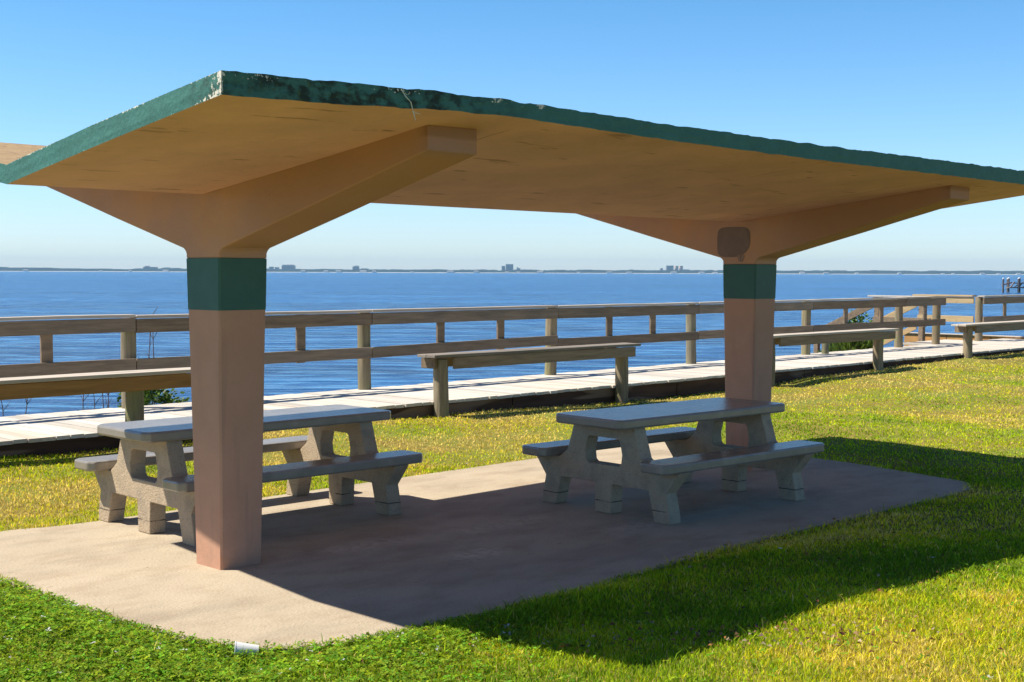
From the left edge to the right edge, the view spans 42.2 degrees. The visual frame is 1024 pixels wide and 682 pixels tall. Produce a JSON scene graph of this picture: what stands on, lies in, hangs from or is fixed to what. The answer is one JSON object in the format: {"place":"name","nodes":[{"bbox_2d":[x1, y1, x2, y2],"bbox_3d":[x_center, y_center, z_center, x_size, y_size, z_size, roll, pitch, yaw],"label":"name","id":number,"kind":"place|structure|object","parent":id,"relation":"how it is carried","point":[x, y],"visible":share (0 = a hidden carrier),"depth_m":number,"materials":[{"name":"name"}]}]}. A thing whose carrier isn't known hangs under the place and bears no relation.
{"place":"outdoors","nodes":[
{"label":"outdoors","id":0,"kind":"place"},
{"bbox_2d":[0,442,969,651],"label":"pavement","id":1,"kind":"structure","parent":0,"point":[453,543],"depth_m":9.15,"materials":[{"name":"concrete"}]},
{"bbox_2d":[75,404,422,546],"bbox_3d":[-2.008,0.974,10.251,2.230,0.776,1.600,-3,4,-44],"label":"picnic table","id":2,"kind":"object","parent":1,"relation":"on","point":[121,475],"visible":0.93,"depth_m":10.01,"materials":[{"name":"concrete"}]},
{"bbox_2d":[0,70,1023,569],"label":"picnic shelter","id":3,"kind":"object","parent":1,"relation":"on","point":[224,180],"visible":1,"depth_m":8.43,"materials":[{"name":"paint"}]},
{"bbox_2d":[402,90,420,119],"bbox_3d":[-0.486,-1.142,6.421,0.122,0.142,0.013,-3,4,-43],"label":"hanging rootlet","id":4,"kind":"object","parent":3,"relation":"hanging from","point":[411,105],"visible":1,"depth_m":6.42,"materials":[{"name":"plant"}]},
{"bbox_2d":[522,397,823,524],"bbox_3d":[1.352,0.944,11.048,2.120,0.776,1.600,-3,4,-42],"label":"picnic table","id":5,"kind":"object","parent":1,"relation":"on","point":[701,446],"visible":1,"depth_m":10.73,"materials":[{"name":"concrete"}]},
{"bbox_2d":[0,271,1023,416],"bbox_3d":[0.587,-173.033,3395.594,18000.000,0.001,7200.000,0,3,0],"label":"water","id":6,"kind":"structure","parent":0,"point":[38,293],"depth_m":127.11,"materials":[{"name":"blue liquid"}]},
{"bbox_2d":[146,307,157,404],"bbox_3d":[-5.901,0.894,21.886,0.271,2.905,0.130,0,3,0],"label":"dry stem","id":7,"kind":"object","parent":6,"relation":"in","point":[153,344],"visible":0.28,"depth_m":21.82,"materials":[{"name":"brown plant"}]},
{"bbox_2d":[1002,277,1023,292],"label":"old pier","id":8,"kind":"structure","parent":6,"relation":"in","point":[1019,284],"depth_m":235.86,"materials":[{"name":"grey wood"}]},
{"bbox_2d":[0,351,1023,681],"bbox_3d":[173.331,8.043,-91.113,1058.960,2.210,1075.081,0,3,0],"label":"ground","id":9,"kind":"structure","parent":0,"point":[460,434],"depth_m":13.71,"materials":[{"name":"plant"}]},
{"bbox_2d":[0,367,190,421],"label":"timber bench","id":10,"kind":"object","parent":9,"relation":"on","point":[133,385],"visible":0.73,"depth_m":13.31,"materials":[{"name":"brown wood"}]},
{"bbox_2d":[117,388,188,407],"bbox_3d":[-4.716,0.972,17.273,1.068,1.145,1.022,0,3,0],"label":"shore bush","id":11,"kind":"object","parent":9,"relation":"on","point":[153,396],"visible":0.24,"depth_m":17.25,"materials":[{"name":"green plant"}]},
{"bbox_2d":[234,641,258,656],"bbox_3d":[-1.321,1.532,6.594,0.124,0.086,0.086,0,3,-13],"label":"paper cup","id":12,"kind":"object","parent":9,"relation":"on","point":[238,646],"visible":0.72,"depth_m":6.57,"materials":[{"name":"white paper"}]},
{"bbox_2d":[0,533,1023,681],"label":"clover","id":13,"kind":"object","parent":9,"relation":"on","point":[236,671],"visible":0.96,"depth_m":6.38,"materials":[{"name":"green plant"}]},
{"bbox_2d":[417,343,640,417],"bbox_3d":[0.320,0.632,18.116,0.407,1.072,4.100,3,4,44],"label":"timber bench","id":14,"kind":"object","parent":9,"relation":"on","point":[439,364],"visible":0.95,"depth_m":17.63,"materials":[{"name":"brown wood"}]},
{"bbox_2d":[319,463,1023,662],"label":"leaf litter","id":15,"kind":"object","parent":9,"relation":"on","point":[761,634],"visible":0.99,"depth_m":6.35,"materials":[{"name":"brown plant"}]},
{"bbox_2d":[821,343,828,353],"bbox_3d":[6.378,0.330,27.029,0.154,0.862,0.152,0,3,0],"label":"short post","id":16,"kind":"object","parent":9,"relation":"on","point":[825,348],"visible":0.23,"depth_m":26.96,"materials":[{"name":"brown wood"}]},
{"bbox_2d":[772,328,898,386],"bbox_3d":[5.601,0.359,23.567,0.407,1.054,4.450,3,4,44],"label":"timber bench","id":17,"kind":"object","parent":9,"relation":"on","point":[877,336],"visible":0.69,"depth_m":23.58,"materials":[{"name":"brown wood"}]},
{"bbox_2d":[842,310,873,346],"bbox_3d":[9.658,0.012,36.951,1.131,1.816,1.155,0,3,0],"label":"shore bush","id":18,"kind":"object","parent":9,"relation":"on","point":[861,318],"visible":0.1,"depth_m":36.90,"materials":[{"name":"green plant"}]},
{"bbox_2d":[813,295,930,352],"bbox_3d":[8.592,0.530,32.025,3.240,3.277,0.241,3,4,44],"label":"stair railing","id":19,"kind":"object","parent":9,"relation":"on","point":[851,315],"visible":0.26,"depth_m":31.79,"materials":[{"name":"brown wood"}]},
{"bbox_2d":[904,332,1023,345],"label":"timber wall","id":20,"kind":"structure","parent":9,"relation":"on","point":[911,337],"depth_m":34.72,"materials":[{"name":"brown wood"}]},
{"bbox_2d":[951,320,1023,357],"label":"timber bench","id":21,"kind":"object","parent":9,"relation":"on","point":[967,330],"visible":0.93,"depth_m":27.54,"materials":[{"name":"brown wood"}]},
{"bbox_2d":[0,338,1023,445],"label":"boardwalk","id":22,"kind":"structure","parent":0,"point":[31,428],"depth_m":18.67,"materials":[{"name":"grey wood"}]},
{"bbox_2d":[0,296,945,408],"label":"railing","id":23,"kind":"object","parent":22,"relation":"on","point":[130,326],"visible":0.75,"depth_m":19.07,"materials":[{"name":"brown wood"}]},
{"bbox_2d":[0,349,1023,457],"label":"boardwalk edge boards","id":24,"kind":"object","parent":22,"relation":"attached to","point":[596,396],"visible":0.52,"depth_m":18.59,"materials":[{"name":"wood"}]},
{"bbox_2d":[975,294,1023,340],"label":"railing","id":25,"kind":"object","parent":22,"relation":"on","point":[1004,300],"visible":0.79,"depth_m":32.57,"materials":[{"name":"brown wood"}]},
{"bbox_2d":[0,0,1023,270],"label":"sky","id":26,"kind":"structure","parent":0,"point":[929,79],"materials":[{"name":"blue"}]},
{"bbox_2d":[72,271,1023,274],"bbox_3d":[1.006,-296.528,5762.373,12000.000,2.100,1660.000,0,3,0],"label":"shore","id":27,"kind":"structure","parent":0,"point":[446,272],"depth_m":4943.23,"materials":[{"name":"beige sand"}]},
{"bbox_2d":[282,265,295,268],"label":"tower block","id":28,"kind":"structure","parent":27,"relation":"on","point":[288,266],"depth_m":5062.26,"materials":[{"name":"grey concrete"}]},
{"bbox_2d":[506,264,512,269],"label":"tower block","id":29,"kind":"structure","parent":27,"relation":"on","point":[509,266],"depth_m":5062.07,"materials":[{"name":"grey concrete"}]},
{"bbox_2d":[0,267,1023,273],"bbox_3d":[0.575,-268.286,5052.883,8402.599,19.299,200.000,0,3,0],"label":"shore woods","id":30,"kind":"object","parent":27,"relation":"on","point":[562,271],"visible":0.8,"depth_m":4960.46,"materials":[{"name":"green plant"}]},
{"bbox_2d":[666,266,673,269],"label":"tower block","id":31,"kind":"structure","parent":27,"relation":"on","point":[669,267],"depth_m":5062.18,"materials":[{"name":"grey concrete"}]},
{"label":"sandy bank","id":32,"kind":"structure","parent":0,"visible":0},
{"bbox_2d":[818,339,884,352],"bbox_3d":[7.925,0.281,31.016,1.662,1.326,1.615,0,3,0],"label":"shore bush","id":33,"kind":"object","parent":32,"relation":"on","point":[856,345],"visible":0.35,"depth_m":30.73,"materials":[{"name":"green plant"}]},
{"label":"beach steps","id":34,"kind":"object","parent":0,"visible":0},
{"bbox_2d":[883,294,976,344],"bbox_3d":[10.194,0.455,33.605,3.139,3.275,0.241,3,4,44],"label":"stair railing","id":35,"kind":"object","parent":34,"relation":"on","point":[969,299],"visible":0.45,"depth_m":32.97,"materials":[{"name":"brown wood"}]}
]}

